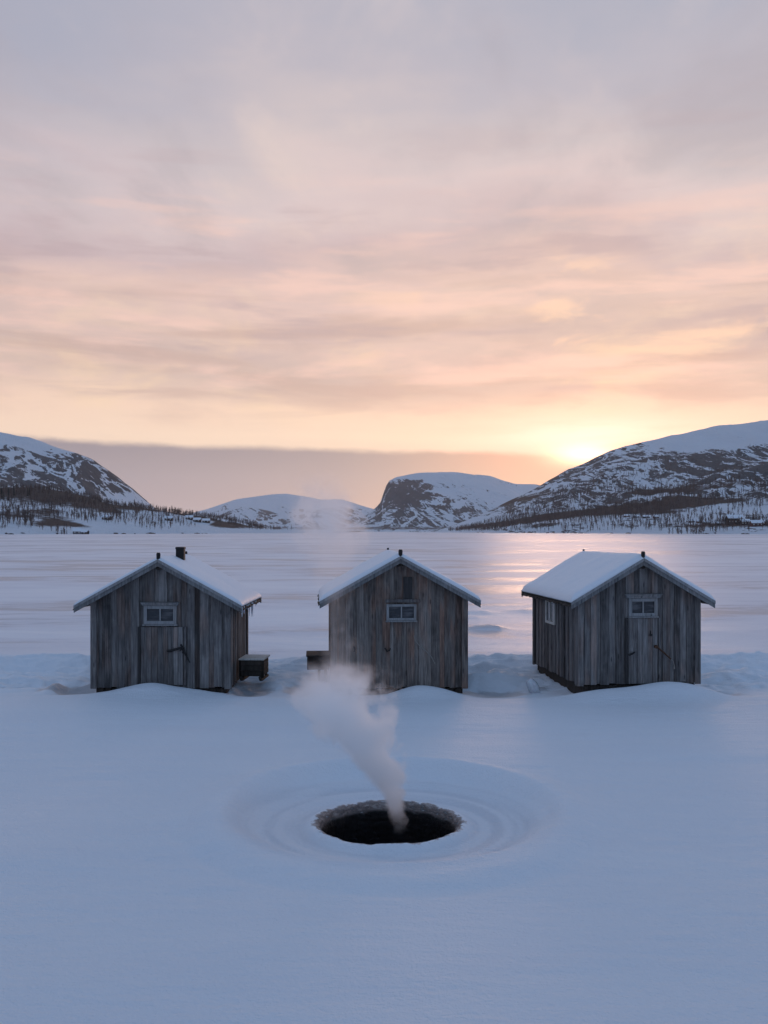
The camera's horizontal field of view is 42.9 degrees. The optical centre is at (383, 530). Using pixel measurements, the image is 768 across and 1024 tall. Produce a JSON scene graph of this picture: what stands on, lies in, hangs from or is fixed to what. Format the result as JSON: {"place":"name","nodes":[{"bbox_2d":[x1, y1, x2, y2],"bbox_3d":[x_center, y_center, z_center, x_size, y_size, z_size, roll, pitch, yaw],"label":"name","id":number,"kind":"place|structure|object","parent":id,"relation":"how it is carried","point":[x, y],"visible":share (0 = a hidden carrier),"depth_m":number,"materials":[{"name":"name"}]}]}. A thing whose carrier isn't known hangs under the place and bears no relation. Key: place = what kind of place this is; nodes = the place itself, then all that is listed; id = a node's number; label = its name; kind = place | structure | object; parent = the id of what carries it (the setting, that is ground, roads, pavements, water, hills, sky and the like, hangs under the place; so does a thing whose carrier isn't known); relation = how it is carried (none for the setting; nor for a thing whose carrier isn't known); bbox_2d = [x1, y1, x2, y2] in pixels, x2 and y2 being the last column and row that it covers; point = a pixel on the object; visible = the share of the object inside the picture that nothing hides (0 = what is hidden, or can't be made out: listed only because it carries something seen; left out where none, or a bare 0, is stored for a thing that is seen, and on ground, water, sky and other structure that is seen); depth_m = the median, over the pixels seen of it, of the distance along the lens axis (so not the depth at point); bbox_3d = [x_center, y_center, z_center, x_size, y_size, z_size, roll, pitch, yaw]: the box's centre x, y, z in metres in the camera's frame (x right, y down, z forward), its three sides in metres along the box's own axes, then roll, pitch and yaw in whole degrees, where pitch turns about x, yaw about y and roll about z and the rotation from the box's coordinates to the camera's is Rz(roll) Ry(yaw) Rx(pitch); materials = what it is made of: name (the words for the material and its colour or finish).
{"place":"outdoors","nodes":[
{"label":"outdoors","id":0,"kind":"place"},
{"bbox_2d":[0,432,353,533],"bbox_3d":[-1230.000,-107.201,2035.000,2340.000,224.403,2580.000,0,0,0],"label":"mountain","id":1,"kind":"structure","parent":0,"point":[28,460],"depth_m":1493.23,"materials":[{"name":"white snow"}]},
{"bbox_2d":[0,486,53,500],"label":"spruce wood","id":2,"kind":"object","parent":1,"relation":"on","point":[2,497],"visible":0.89,"depth_m":1110.96,"materials":[{"name":"black plant"}]},
{"bbox_2d":[0,481,291,530],"bbox_3d":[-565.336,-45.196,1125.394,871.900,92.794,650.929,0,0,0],"label":"birch wood","id":3,"kind":"object","parent":1,"relation":"on","point":[125,505],"visible":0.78,"depth_m":1106.63,"materials":[{"name":"brown plant"}]},
{"bbox_2d":[164,516,172,520],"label":"cabin","id":4,"kind":"object","parent":1,"relation":"on","point":[169,518],"visible":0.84,"depth_m":1077.72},
{"bbox_2d":[185,515,193,519],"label":"cabin","id":5,"kind":"object","parent":1,"relation":"on","point":[189,517],"visible":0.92,"depth_m":1127.71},
{"bbox_2d":[193,518,201,522],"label":"cabin","id":6,"kind":"object","parent":1,"relation":"on","point":[197,520],"visible":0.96,"depth_m":1117.75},
{"bbox_2d":[202,518,210,522],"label":"cabin","id":7,"kind":"object","parent":1,"relation":"on","point":[206,520],"visible":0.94,"depth_m":1122.61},
{"bbox_2d":[193,494,372,516],"bbox_3d":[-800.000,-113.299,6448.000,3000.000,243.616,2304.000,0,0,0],"label":"mountain","id":8,"kind":"structure","parent":0,"point":[287,505],"depth_m":6021.34,"materials":[{"name":"white snow"}]},
{"bbox_2d":[214,507,364,529],"bbox_3d":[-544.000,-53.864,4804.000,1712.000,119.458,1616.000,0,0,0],"label":"mountain","id":9,"kind":"structure","parent":0,"point":[334,518],"depth_m":4387.19,"materials":[{"name":"white snow"}]},
{"bbox_2d":[0,532,767,1023],"bbox_3d":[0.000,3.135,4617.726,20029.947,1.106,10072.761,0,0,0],"label":"frozen lake","id":10,"kind":"structure","parent":0,"point":[552,852],"depth_m":10.44,"materials":[{"name":"white snow"}]},
{"bbox_2d":[72,528,81,533],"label":"cabin","id":11,"kind":"object","parent":10,"relation":"on","point":[76,530],"visible":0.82,"depth_m":847.76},
{"bbox_2d":[81,529,89,533],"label":"cabin","id":12,"kind":"object","parent":10,"relation":"on","point":[85,531],"visible":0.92,"depth_m":834.70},
{"bbox_2d":[73,547,261,692],"bbox_3d":[-4.192,1.812,19.475,3.218,2.975,2.580,0,0,1],"label":"fishing hut","id":13,"kind":"object","parent":10,"relation":"on","point":[179,618],"visible":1,"depth_m":18.43,"materials":[{"name":"grey wood"}]},
{"bbox_2d":[140,602,178,625],"bbox_3d":[-4.212,1.563,18.381,0.720,0.450,0.094,0,0,1],"label":"window","id":14,"kind":"structure","parent":13,"relation":"in","point":[155,613],"depth_m":18.38,"materials":[{"name":"white wood"}]},
{"bbox_2d":[138,627,189,684],"bbox_3d":[-4.135,2.355,18.373,1.003,1.090,0.108,0,0,1],"label":"door","id":15,"kind":"structure","parent":13,"relation":"in","point":[162,649],"depth_m":18.39,"materials":[{"name":"grey wood"}]},
{"bbox_2d":[238,654,269,680],"bbox_3d":[-2.563,2.713,19.311,0.500,0.446,0.798,0,0,4],"label":"wooden crate","id":16,"kind":"object","parent":10,"relation":"on","point":[253,664],"visible":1,"depth_m":19.05,"materials":[{"name":"grey wood"}]},
{"bbox_2d":[306,651,329,680],"bbox_3d":[-1.332,2.735,19.747,0.475,0.530,0.765,0,0,-4],"label":"wooden box","id":17,"kind":"object","parent":10,"relation":"on","point":[318,660],"visible":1,"depth_m":19.40,"materials":[{"name":"grey wood"}]},
{"bbox_2d":[317,548,480,695],"bbox_3d":[0.198,1.825,19.757,3.078,2.951,3.210,0,0,-4],"label":"fishing hut","id":18,"kind":"object","parent":10,"relation":"on","point":[398,620],"visible":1,"depth_m":18.37,"materials":[{"name":"grey wood"}]},
{"bbox_2d":[385,604,417,621],"bbox_3d":[0.326,1.546,18.348,0.600,0.333,0.065,0,0,-4],"label":"window","id":19,"kind":"structure","parent":18,"relation":"in","point":[394,612],"depth_m":18.35,"materials":[{"name":"white wood"}]},
{"bbox_2d":[526,678,539,692],"bbox_3d":[2.858,2.998,18.752,0.217,0.386,0.236,-29,15,-13],"label":"ice lump","id":20,"kind":"object","parent":10,"relation":"on","point":[532,685],"visible":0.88,"depth_m":18.66,"materials":[{"name":"white snow"}]},
{"bbox_2d":[521,549,715,692],"bbox_3d":[4.551,1.839,19.624,2.815,2.921,3.500,0,0,-7],"label":"fishing hut","id":21,"kind":"object","parent":10,"relation":"on","point":[601,620],"visible":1,"depth_m":18.14,"materials":[{"name":"grey wood"}]},
{"bbox_2d":[545,600,554,624],"bbox_3d":[3.343,1.630,19.663,0.036,0.480,0.600,0,0,-7],"label":"window","id":22,"kind":"structure","parent":21,"relation":"in","point":[549,607],"depth_m":19.65,"materials":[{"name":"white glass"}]},
{"bbox_2d":[624,593,662,617],"bbox_3d":[4.796,1.388,18.088,0.720,0.450,0.094,0,0,-7],"label":"window","id":23,"kind":"structure","parent":21,"relation":"in","point":[640,605],"depth_m":18.10,"materials":[{"name":"white wood"}]},
{"bbox_2d":[625,618,670,683],"bbox_3d":[4.896,2.222,18.096,0.864,1.215,0.106,0,0,-7],"label":"door","id":24,"kind":"structure","parent":21,"relation":"in","point":[641,646],"depth_m":18.10,"materials":[{"name":"grey wood"}]},
{"bbox_2d":[0,0,767,512],"label":"sky","id":25,"kind":"structure","parent":0,"point":[318,249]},
{"bbox_2d":[338,472,520,531],"bbox_3d":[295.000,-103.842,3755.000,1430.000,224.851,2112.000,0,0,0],"label":"mountain","id":26,"kind":"structure","parent":0,"point":[426,501],"depth_m":3201.03,"materials":[{"name":"white snow"}]},
{"bbox_2d":[476,475,539,494],"bbox_3d":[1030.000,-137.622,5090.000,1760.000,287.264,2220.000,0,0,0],"label":"mountain","id":27,"kind":"structure","parent":0,"point":[521,489],"depth_m":4837.66,"materials":[{"name":"white snow"}]},
{"bbox_2d":[417,420,767,533],"bbox_3d":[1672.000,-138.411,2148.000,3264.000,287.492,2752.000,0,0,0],"label":"mountain","id":28,"kind":"structure","parent":0,"point":[732,446],"depth_m":1742.92,"materials":[{"name":"white snow"}]},
{"bbox_2d":[448,451,767,531],"bbox_3d":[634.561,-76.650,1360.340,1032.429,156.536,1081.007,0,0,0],"label":"birch wood","id":29,"kind":"object","parent":28,"relation":"on","point":[579,514],"visible":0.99,"depth_m":1383.95,"materials":[{"name":"brown plant"}]},
{"bbox_2d":[724,513,743,524],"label":"farmhouse","id":30,"kind":"object","parent":28,"relation":"on","point":[729,517],"visible":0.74,"depth_m":946.44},
{"bbox_2d":[739,519,749,524],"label":"farm shed","id":31,"kind":"structure","parent":28,"relation":"on","point":[744,521],"depth_m":932.78,"materials":[{"name":"wood"}]},
{"bbox_2d":[749,520,763,526],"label":"barn","id":32,"kind":"structure","parent":28,"relation":"on","point":[753,523],"depth_m":897.16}
]}

